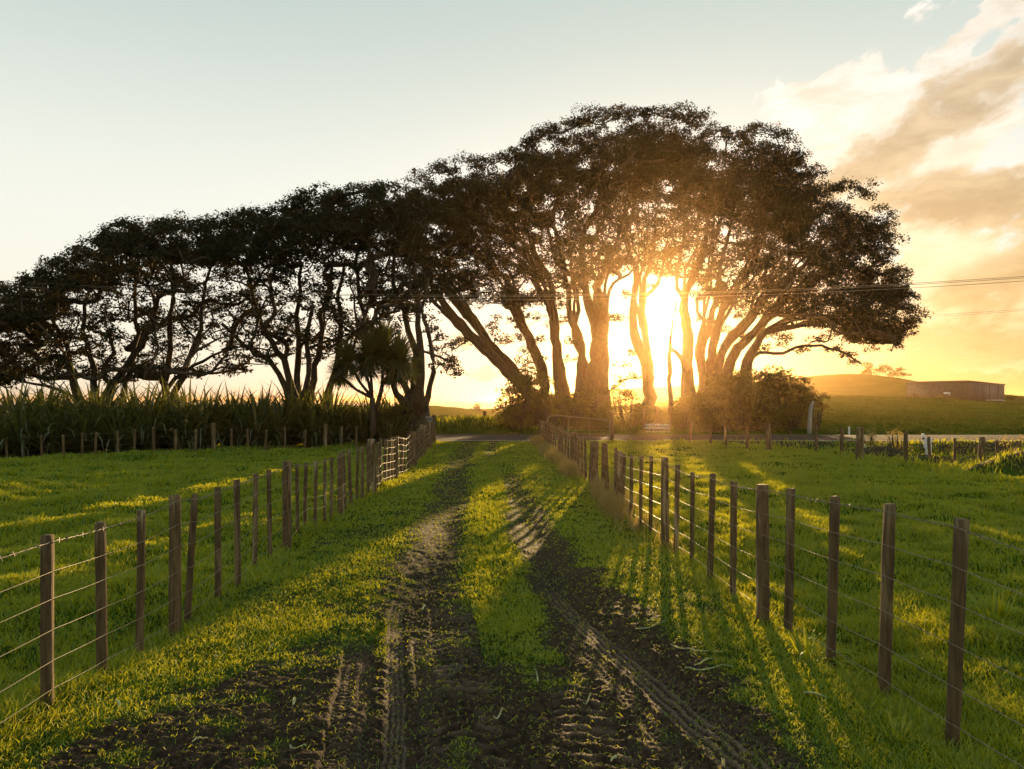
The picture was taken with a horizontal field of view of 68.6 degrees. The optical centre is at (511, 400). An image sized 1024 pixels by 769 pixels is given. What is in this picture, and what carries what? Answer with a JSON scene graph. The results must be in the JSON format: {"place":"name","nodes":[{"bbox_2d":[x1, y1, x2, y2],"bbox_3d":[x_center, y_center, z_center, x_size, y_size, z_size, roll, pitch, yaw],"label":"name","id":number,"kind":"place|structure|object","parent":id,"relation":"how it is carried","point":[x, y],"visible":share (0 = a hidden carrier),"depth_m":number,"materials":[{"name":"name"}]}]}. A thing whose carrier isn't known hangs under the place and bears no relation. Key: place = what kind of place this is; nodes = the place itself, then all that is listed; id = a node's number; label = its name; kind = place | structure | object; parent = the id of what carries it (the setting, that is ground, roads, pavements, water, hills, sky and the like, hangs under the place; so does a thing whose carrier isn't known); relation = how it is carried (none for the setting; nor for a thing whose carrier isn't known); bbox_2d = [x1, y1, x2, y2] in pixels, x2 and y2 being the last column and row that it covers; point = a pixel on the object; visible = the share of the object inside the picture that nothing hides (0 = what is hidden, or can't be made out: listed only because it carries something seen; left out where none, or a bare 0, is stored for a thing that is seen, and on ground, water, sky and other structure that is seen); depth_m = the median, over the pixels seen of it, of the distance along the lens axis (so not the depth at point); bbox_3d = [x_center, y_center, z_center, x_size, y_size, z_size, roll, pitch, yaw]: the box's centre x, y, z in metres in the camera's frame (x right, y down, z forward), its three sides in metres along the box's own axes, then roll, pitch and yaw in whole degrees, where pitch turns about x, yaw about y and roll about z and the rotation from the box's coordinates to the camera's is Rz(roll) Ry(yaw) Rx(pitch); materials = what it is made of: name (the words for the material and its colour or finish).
{"place":"outdoors","nodes":[
{"label":"outdoors","id":0,"kind":"place"},
{"bbox_2d":[0,401,508,408],"bbox_3d":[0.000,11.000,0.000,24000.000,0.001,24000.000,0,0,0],"label":"sea","id":1,"kind":"structure","parent":0,"point":[471,405],"depth_m":2530.58,"materials":[{"name":"orange"}]},
{"bbox_2d":[0,278,1015,296],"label":"power line","id":2,"kind":"object","parent":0,"point":[546,296],"visible":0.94,"depth_m":31.99,"materials":[{"name":"metal"}]},
{"bbox_2d":[0,281,1018,299],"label":"power line","id":3,"kind":"object","parent":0,"point":[570,299],"visible":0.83,"depth_m":32.39,"materials":[{"name":"metal"}]},
{"bbox_2d":[0,374,1023,768],"bbox_3d":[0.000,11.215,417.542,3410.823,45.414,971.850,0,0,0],"label":"ground","id":4,"kind":"structure","parent":0,"point":[838,388],"depth_m":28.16,"materials":[{"name":"green plant"}]},
{"bbox_2d":[2,393,33,456],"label":"flax bush","id":5,"kind":"object","parent":4,"relation":"on","point":[9,452],"visible":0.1,"depth_m":28.50,"materials":[{"name":"green plant"}]},
{"bbox_2d":[0,687,43,719],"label":"grass tussock","id":6,"kind":"object","parent":4,"relation":"on","point":[12,697],"depth_m":4.71,"materials":[{"name":"green plant"}]},
{"bbox_2d":[0,394,49,456],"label":"flax bush","id":7,"kind":"object","parent":4,"relation":"on","point":[3,432],"visible":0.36,"depth_m":27.28,"materials":[{"name":"green plant"}]},
{"bbox_2d":[0,373,76,418],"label":"flax bush","id":8,"kind":"object","parent":4,"relation":"on","point":[20,394],"visible":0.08,"depth_m":29.98,"materials":[{"name":"green plant"}]},
{"bbox_2d":[0,375,84,454],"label":"flax bush","id":9,"kind":"object","parent":4,"relation":"on","point":[38,406],"visible":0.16,"depth_m":28.48,"materials":[{"name":"green plant"}]},
{"bbox_2d":[0,393,86,457],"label":"flax bush","id":10,"kind":"object","parent":4,"relation":"on","point":[12,445],"visible":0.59,"depth_m":27.18,"materials":[{"name":"green plant"}]},
{"bbox_2d":[0,374,100,453],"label":"flax bush","id":11,"kind":"object","parent":4,"relation":"on","point":[40,398],"visible":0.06,"depth_m":29.32,"materials":[{"name":"green plant"}]},
{"bbox_2d":[2,397,100,454],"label":"flax bush","id":12,"kind":"object","parent":4,"relation":"on","point":[54,445],"visible":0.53,"depth_m":27.46,"materials":[{"name":"green plant"}]},
{"bbox_2d":[0,251,120,389],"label":"broadleaf tree","id":13,"kind":"object","parent":4,"relation":"on","point":[43,275],"visible":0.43,"depth_m":32.79,"materials":[{"name":"green plant"}]},
{"bbox_2d":[0,386,123,456],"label":"flax bush","id":14,"kind":"object","parent":4,"relation":"on","point":[51,416],"visible":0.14,"depth_m":28.42,"materials":[{"name":"green plant"}]},
{"bbox_2d":[26,396,137,453],"bbox_3d":[-16.198,0.927,28.385,4.028,2.389,4.063,0,0,-33],"label":"flax bush","id":15,"kind":"object","parent":4,"relation":"on","point":[77,450],"visible":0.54,"depth_m":27.86,"materials":[{"name":"green plant"}]},
{"bbox_2d":[19,361,146,420],"bbox_3d":[-17.157,0.337,30.864,5.509,3.898,5.723,0,0,4],"label":"flax bush","id":16,"kind":"object","parent":4,"relation":"on","point":[80,391],"visible":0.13,"depth_m":30.05,"materials":[{"name":"green plant"}]},
{"bbox_2d":[20,377,159,450],"bbox_3d":[-16.227,0.603,29.346,5.533,3.114,5.944,0,0,-6],"label":"flax bush","id":17,"kind":"object","parent":4,"relation":"on","point":[96,405],"visible":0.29,"depth_m":28.77,"materials":[{"name":"green plant"}]},
{"bbox_2d":[66,382,177,419],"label":"flax bush","id":18,"kind":"object","parent":4,"relation":"on","point":[124,397],"visible":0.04,"depth_m":31.09,"materials":[{"name":"green plant"}]},
{"bbox_2d":[69,400,176,452],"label":"flax bush","id":19,"kind":"object","parent":4,"relation":"on","point":[110,435],"visible":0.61,"depth_m":28.18,"materials":[{"name":"green plant"}]},
{"bbox_2d":[74,375,198,449],"bbox_3d":[-14.793,0.393,30.394,5.705,3.341,5.183,0,0,-42],"label":"flax bush","id":20,"kind":"object","parent":4,"relation":"on","point":[125,409],"visible":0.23,"depth_m":29.19,"materials":[{"name":"green plant"}]},
{"bbox_2d":[0,216,278,408],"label":"broadleaf tree","id":21,"kind":"object","parent":4,"relation":"on","point":[95,273],"visible":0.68,"depth_m":33.27,"materials":[{"name":"green plant"}]},
{"bbox_2d":[93,389,190,450],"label":"flax bush","id":22,"kind":"object","parent":4,"relation":"on","point":[146,441],"visible":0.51,"depth_m":28.92,"materials":[{"name":"green plant"}]},
{"bbox_2d":[0,208,299,407],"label":"broadleaf tree","id":23,"kind":"object","parent":4,"relation":"on","point":[228,242],"visible":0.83,"depth_m":32.05,"materials":[{"name":"green plant"}]},
{"bbox_2d":[112,392,191,448],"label":"flax bush","id":24,"kind":"object","parent":4,"relation":"on","point":[153,404],"visible":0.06,"depth_m":30.65,"materials":[{"name":"green plant"}]},
{"bbox_2d":[97,373,243,449],"bbox_3d":[-13.976,0.586,30.617,5.501,3.529,5.745,0,0,21],"label":"flax bush","id":25,"kind":"object","parent":4,"relation":"on","point":[167,406],"visible":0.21,"depth_m":30.05,"materials":[{"name":"green plant"}]},
{"bbox_2d":[125,397,234,450],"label":"flax bush","id":26,"kind":"object","parent":4,"relation":"on","point":[171,440],"visible":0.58,"depth_m":29.28,"materials":[{"name":"green plant"}]},
{"bbox_2d":[117,375,247,427],"bbox_3d":[-14.070,0.411,31.933,5.862,3.433,5.326,0,0,-25],"label":"flax bush","id":27,"kind":"object","parent":4,"relation":"on","point":[183,394],"visible":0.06,"depth_m":31.57,"materials":[{"name":"green plant"}]},
{"bbox_2d":[147,390,242,449],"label":"flax bush","id":28,"kind":"object","parent":4,"relation":"on","point":[202,432],"visible":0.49,"depth_m":29.67,"materials":[{"name":"green plant"}]},
{"bbox_2d":[148,383,248,446],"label":"flax bush","id":29,"kind":"object","parent":4,"relation":"on","point":[204,406],"visible":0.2,"depth_m":30.46,"materials":[{"name":"green plant"}]},
{"bbox_2d":[1,423,411,457],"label":"wire fence","id":30,"kind":"object","parent":4,"relation":"on","point":[214,432],"visible":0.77,"depth_m":28.39,"materials":[{"name":"brown wood"}]},
{"bbox_2d":[0,414,435,723],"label":"wire fence","id":31,"kind":"object","parent":4,"relation":"on","point":[421,440],"visible":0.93,"depth_m":6.87,"materials":[{"name":"brown wood"}]},
{"bbox_2d":[191,387,275,445],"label":"flax bush","id":32,"kind":"object","parent":4,"relation":"on","point":[225,434],"visible":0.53,"depth_m":29.98,"materials":[{"name":"green plant"}]},
{"bbox_2d":[200,378,278,444],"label":"flax bush","id":33,"kind":"object","parent":4,"relation":"on","point":[228,400],"visible":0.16,"depth_m":30.83,"materials":[{"name":"green plant"}]},
{"bbox_2d":[201,381,298,444],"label":"flax bush","id":34,"kind":"object","parent":4,"relation":"on","point":[262,395],"visible":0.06,"depth_m":32.55,"materials":[{"name":"green plant"}]},
{"bbox_2d":[209,391,300,446],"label":"flax bush","id":35,"kind":"object","parent":4,"relation":"on","point":[246,423],"visible":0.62,"depth_m":30.01,"materials":[{"name":"green plant"}]},
{"bbox_2d":[203,384,315,445],"bbox_3d":[-10.778,0.637,31.846,4.911,2.912,4.953,0,0,41],"label":"flax bush","id":36,"kind":"object","parent":4,"relation":"on","point":[251,395],"visible":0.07,"depth_m":31.45,"materials":[{"name":"green plant"}]},
{"bbox_2d":[240,396,318,447],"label":"flax bush","id":37,"kind":"object","parent":4,"relation":"on","point":[277,424],"visible":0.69,"depth_m":30.47,"materials":[{"name":"green plant"}]},
{"bbox_2d":[226,378,344,446],"bbox_3d":[-9.389,0.556,32.643,5.879,3.080,5.473,0,0,-23],"label":"flax bush","id":38,"kind":"object","parent":4,"relation":"on","point":[286,402],"visible":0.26,"depth_m":31.73,"materials":[{"name":"green plant"}]},
{"bbox_2d":[202,181,376,409],"bbox_3d":[-10.294,-4.738,34.765,7.867,11.546,10.419,0,0,-21],"label":"broadleaf tree","id":39,"kind":"object","parent":4,"relation":"on","point":[305,337],"visible":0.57,"depth_m":33.81,"materials":[{"name":"green plant"}]},
{"bbox_2d":[270,384,331,443],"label":"flax bush","id":40,"kind":"object","parent":4,"relation":"on","point":[305,401],"visible":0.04,"depth_m":33.32,"materials":[{"name":"green plant"}]},
{"bbox_2d":[271,392,353,447],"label":"flax bush","id":41,"kind":"object","parent":4,"relation":"on","point":[311,422],"visible":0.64,"depth_m":31.01,"materials":[{"name":"green plant"}]},
{"bbox_2d":[273,380,368,442],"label":"flax bush","id":42,"kind":"object","parent":4,"relation":"on","point":[330,401],"visible":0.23,"depth_m":32.47,"materials":[{"name":"green plant"}]},
{"bbox_2d":[290,383,373,419],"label":"flax bush","id":43,"kind":"object","parent":4,"relation":"on","point":[316,401],"visible":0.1,"depth_m":33.74,"materials":[{"name":"green plant"}]},
{"bbox_2d":[295,395,369,445],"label":"flax bush","id":44,"kind":"object","parent":4,"relation":"on","point":[335,429],"visible":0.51,"depth_m":31.56,"materials":[{"name":"green plant"}]},
{"bbox_2d":[321,399,379,442],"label":"flax bush","id":45,"kind":"object","parent":4,"relation":"on","point":[352,438],"visible":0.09,"depth_m":32.82,"materials":[{"name":"green plant"}]},
{"bbox_2d":[310,259,405,400],"bbox_3d":[-7.179,-2.923,36.416,3.423,7.764,6.977,0,0,15],"label":"broadleaf tree","id":46,"kind":"object","parent":4,"relation":"on","point":[335,319],"visible":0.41,"depth_m":35.62,"materials":[{"name":"green plant"}]},
{"bbox_2d":[329,400,400,443],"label":"flax bush","id":47,"kind":"object","parent":4,"relation":"on","point":[365,424],"visible":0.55,"depth_m":31.94,"materials":[{"name":"green plant"}]},
{"bbox_2d":[329,391,400,443],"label":"flax bush","id":48,"kind":"object","parent":4,"relation":"on","point":[377,416],"visible":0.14,"depth_m":32.98,"materials":[{"name":"green plant"}]},
{"bbox_2d":[278,179,467,436],"bbox_3d":[-6.487,-4.292,34.843,9.105,12.304,11.417,0,0,0],"label":"broadleaf tree","id":49,"kind":"object","parent":4,"relation":"on","point":[358,228],"visible":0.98,"depth_m":32.46,"materials":[{"name":"green plant"}]},
{"bbox_2d":[320,317,425,434],"bbox_3d":[-5.771,-1.055,31.457,4.550,5.026,3.067,0,0,0],"label":"cabbage tree","id":50,"kind":"object","parent":4,"relation":"on","point":[384,351],"visible":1,"depth_m":30.95,"materials":[{"name":"green plant"}]},
{"bbox_2d":[353,407,423,445],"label":"flax bush","id":51,"kind":"object","parent":4,"relation":"on","point":[393,431],"visible":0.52,"depth_m":32.01,"materials":[{"name":"green plant"}]},
{"bbox_2d":[345,388,450,440],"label":"flax bush","id":52,"kind":"object","parent":4,"relation":"on","point":[382,408],"visible":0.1,"depth_m":33.07,"materials":[{"name":"green plant"}]},
{"bbox_2d":[385,399,416,443],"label":"shrub","id":53,"kind":"object","parent":4,"relation":"on","point":[400,410],"visible":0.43,"depth_m":32.85,"materials":[{"name":"green plant"}]},
{"bbox_2d":[397,175,555,423],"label":"broadleaf tree","id":54,"kind":"object","parent":4,"relation":"on","point":[441,283],"visible":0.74,"depth_m":51.02,"materials":[{"name":"green plant"}]},
{"bbox_2d":[470,402,483,415],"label":"shrub","id":55,"kind":"object","parent":4,"relation":"on","point":[477,406],"visible":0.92,"depth_m":149.68,"materials":[{"name":"green plant"}]},
{"bbox_2d":[0,442,968,768],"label":"farm lane","id":56,"kind":"structure","parent":4,"relation":"on","point":[516,730],"depth_m":5.21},
{"bbox_2d":[46,560,798,768],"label":"plant litter","id":57,"kind":"object","parent":56,"relation":"on","point":[437,681],"visible":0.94,"depth_m":5.05,"materials":[{"name":"brown plant"}]},
{"bbox_2d":[670,644,721,652],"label":"cut flax leaf","id":58,"kind":"object","parent":56,"relation":"on","point":[694,649],"visible":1,"depth_m":5.92,"materials":[{"name":"green plant"}]},
{"bbox_2d":[685,664,733,670],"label":"cut flax leaf","id":59,"kind":"object","parent":56,"relation":"on","point":[709,668],"visible":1,"depth_m":5.54,"materials":[{"name":"green plant"}]},
{"bbox_2d":[491,364,539,429],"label":"shrub","id":60,"kind":"object","parent":4,"relation":"on","point":[512,421],"visible":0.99,"depth_m":45.81,"materials":[{"name":"green plant"}]},
{"bbox_2d":[507,360,558,427],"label":"shrub","id":61,"kind":"object","parent":4,"relation":"on","point":[535,413],"visible":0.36,"depth_m":48.97,"materials":[{"name":"green plant"}]},
{"bbox_2d":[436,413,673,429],"bbox_3d":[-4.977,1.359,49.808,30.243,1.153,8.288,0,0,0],"label":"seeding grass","id":62,"kind":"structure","parent":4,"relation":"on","point":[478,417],"depth_m":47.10,"materials":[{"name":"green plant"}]},
{"bbox_2d":[400,100,720,421],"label":"broadleaf tree","id":63,"kind":"object","parent":4,"relation":"on","point":[534,271],"visible":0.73,"depth_m":52.40,"materials":[{"name":"green plant"}]},
{"bbox_2d":[531,386,601,429],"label":"shrub","id":64,"kind":"object","parent":4,"relation":"on","point":[557,420],"visible":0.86,"depth_m":46.18,"materials":[{"name":"green plant"}]},
{"bbox_2d":[547,414,613,440],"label":"pipe gate","id":65,"kind":"structure","parent":4,"relation":"on","point":[611,420],"depth_m":35.84,"materials":[{"name":"metal"}]},
{"bbox_2d":[489,151,686,418],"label":"broadleaf tree","id":66,"kind":"object","parent":4,"relation":"on","point":[596,374],"visible":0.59,"depth_m":54.14,"materials":[{"name":"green plant"}]},
{"bbox_2d":[577,398,622,430],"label":"shrub","id":67,"kind":"object","parent":4,"relation":"on","point":[596,425],"visible":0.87,"depth_m":45.66,"materials":[{"name":"green plant"}]},
{"bbox_2d":[526,435,688,558],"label":"dry grass","id":68,"kind":"structure","parent":4,"relation":"on","point":[610,503],"depth_m":13.76,"materials":[{"name":"plant"}]},
{"bbox_2d":[607,381,645,428],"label":"shrub","id":69,"kind":"object","parent":4,"relation":"on","point":[630,421],"visible":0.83,"depth_m":46.83,"materials":[{"name":"green plant"}]},
{"bbox_2d":[631,401,667,426],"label":"shrub","id":70,"kind":"object","parent":4,"relation":"on","point":[650,415],"visible":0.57,"depth_m":46.83,"materials":[{"name":"green plant"}]},
{"bbox_2d":[589,100,718,411],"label":"broadleaf tree","id":71,"kind":"object","parent":4,"relation":"on","point":[642,350],"visible":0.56,"depth_m":54.24,"materials":[{"name":"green plant"}]},
{"bbox_2d":[643,406,670,431],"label":"rail gate","id":72,"kind":"structure","parent":4,"relation":"on","point":[656,425],"depth_m":45.23,"materials":[{"name":"brown paint"}]},
{"bbox_2d":[662,390,704,429],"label":"shrub","id":73,"kind":"object","parent":4,"relation":"on","point":[680,419],"visible":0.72,"depth_m":46.42,"materials":[{"name":"green plant"}]},
{"bbox_2d":[633,150,780,412],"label":"broadleaf tree","id":74,"kind":"object","parent":4,"relation":"on","point":[685,358],"visible":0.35,"depth_m":55.68,"materials":[{"name":"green plant"}]},
{"bbox_2d":[606,118,831,415],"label":"broadleaf tree","id":75,"kind":"object","parent":4,"relation":"on","point":[728,187],"visible":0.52,"depth_m":52.89,"materials":[{"name":"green plant"}]},
{"bbox_2d":[685,362,796,432],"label":"shrub","id":76,"kind":"object","parent":4,"relation":"on","point":[721,408],"visible":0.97,"depth_m":45.48,"materials":[{"name":"green plant"}]},
{"bbox_2d":[641,121,901,414],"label":"broadleaf tree","id":77,"kind":"object","parent":4,"relation":"on","point":[797,235],"visible":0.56,"depth_m":53.93,"materials":[{"name":"green plant"}]},
{"bbox_2d":[538,419,1023,767],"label":"wire fence","id":78,"kind":"object","parent":4,"relation":"on","point":[572,449],"visible":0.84,"depth_m":6.57,"materials":[{"name":"brown wood"}]},
{"bbox_2d":[763,364,821,432],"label":"shrub","id":79,"kind":"object","parent":4,"relation":"on","point":[801,401],"visible":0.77,"depth_m":45.84,"materials":[{"name":"green plant"}]},
{"bbox_2d":[761,620,859,670],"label":"grass tussock","id":80,"kind":"object","parent":4,"relation":"on","point":[809,645],"visible":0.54,"depth_m":5.96,"materials":[{"name":"green plant"}]},
{"bbox_2d":[807,401,813,433],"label":"pole","id":81,"kind":"object","parent":4,"relation":"on","point":[809,426],"visible":0.81,"depth_m":44.51,"materials":[{"name":"grey wood"}]},
{"bbox_2d":[612,395,1023,433],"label":"pasture grass","id":82,"kind":"structure","parent":4,"relation":"on","point":[966,417],"depth_m":68.60,"materials":[{"name":"green plant"}]},
{"bbox_2d":[806,391,832,428],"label":"shrub","id":83,"kind":"object","parent":4,"relation":"on","point":[819,401],"visible":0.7,"depth_m":46.45,"materials":[{"name":"green plant"}]},
{"bbox_2d":[707,200,934,416],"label":"broadleaf tree","id":84,"kind":"object","parent":4,"relation":"on","point":[863,323],"visible":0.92,"depth_m":51.67,"materials":[{"name":"green plant"}]},
{"bbox_2d":[689,422,1021,463],"bbox_3d":[13.810,1.784,31.515,12.038,1.828,10.986,0,0,-37],"label":"wire fence","id":85,"kind":"object","parent":4,"relation":"on","point":[860,440],"visible":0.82,"depth_m":29.99,"materials":[{"name":"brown wood"}]},
{"bbox_2d":[864,428,880,447],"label":"shrub","id":86,"kind":"object","parent":4,"relation":"on","point":[870,439],"visible":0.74,"depth_m":33.32,"materials":[{"name":"green plant"}]},
{"bbox_2d":[860,362,891,374],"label":"hill tree","id":87,"kind":"object","parent":4,"relation":"on","point":[868,370],"visible":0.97,"depth_m":321.86,"materials":[{"name":"green plant"}]},
{"bbox_2d":[748,436,1023,475],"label":"ditch grass","id":88,"kind":"structure","parent":4,"relation":"on","point":[940,464],"depth_m":25.52,"materials":[{"name":"green plant"}]},
{"bbox_2d":[885,367,911,377],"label":"hill tree","id":89,"kind":"object","parent":4,"relation":"on","point":[898,370],"visible":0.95,"depth_m":322.14,"materials":[{"name":"green plant"}]},
{"bbox_2d":[885,428,912,451],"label":"shrub","id":90,"kind":"object","parent":4,"relation":"on","point":[896,445],"visible":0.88,"depth_m":33.19,"materials":[{"name":"green plant"}]},
{"bbox_2d":[870,709,929,746],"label":"grass tussock","id":91,"kind":"object","parent":4,"relation":"on","point":[893,728],"depth_m":4.42,"materials":[{"name":"green plant"}]},
{"bbox_2d":[925,437,931,454],"bbox_3d":[18.986,2.146,34.201,0.239,0.926,0.197,0,0,-5],"label":"marker post","id":92,"kind":"object","parent":4,"relation":"on","point":[926,451],"visible":0.38,"depth_m":34.15,"materials":[{"name":"white paint"}]},
{"bbox_2d":[902,393,958,398],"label":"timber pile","id":93,"kind":"object","parent":4,"relation":"on","point":[946,396],"visible":0.78,"depth_m":164.72,"materials":[{"name":"brown wood"}]},
{"bbox_2d":[905,380,1004,401],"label":"farm shed","id":94,"kind":"structure","parent":4,"relation":"on","point":[972,390],"depth_m":171.81,"materials":[{"name":"metal"}]},
{"bbox_2d":[949,584,1023,627],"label":"grass tussock","id":95,"kind":"object","parent":4,"relation":"on","point":[998,605],"depth_m":6.96,"materials":[{"name":"green plant"}]},
{"bbox_2d":[998,434,1023,454],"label":"shrub","id":96,"kind":"object","parent":4,"relation":"on","point":[1010,448],"visible":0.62,"depth_m":30.11,"materials":[{"name":"green plant"}]},
{"bbox_2d":[1001,394,1023,401],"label":"hedge","id":97,"kind":"object","parent":4,"relation":"on","point":[1009,397],"visible":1,"depth_m":172.26,"materials":[{"name":"green plant"}]},
{"bbox_2d":[0,0,1023,400],"label":"sky","id":98,"kind":"structure","parent":0,"point":[110,109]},
{"bbox_2d":[6,276,1023,294],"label":"power line","id":99,"kind":"object","parent":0,"point":[564,294],"visible":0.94,"depth_m":31.49,"materials":[{"name":"metal"}]},
{"bbox_2d":[436,414,680,434],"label":"roadside grass","id":100,"kind":"structure","parent":0,"point":[458,419],"depth_m":45.58,"materials":[{"name":"green plant"}]},
{"bbox_2d":[436,435,1023,440],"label":"road","id":101,"kind":"structure","parent":0,"point":[640,437],"depth_m":39.30,"materials":[{"name":"grey asphalt"}]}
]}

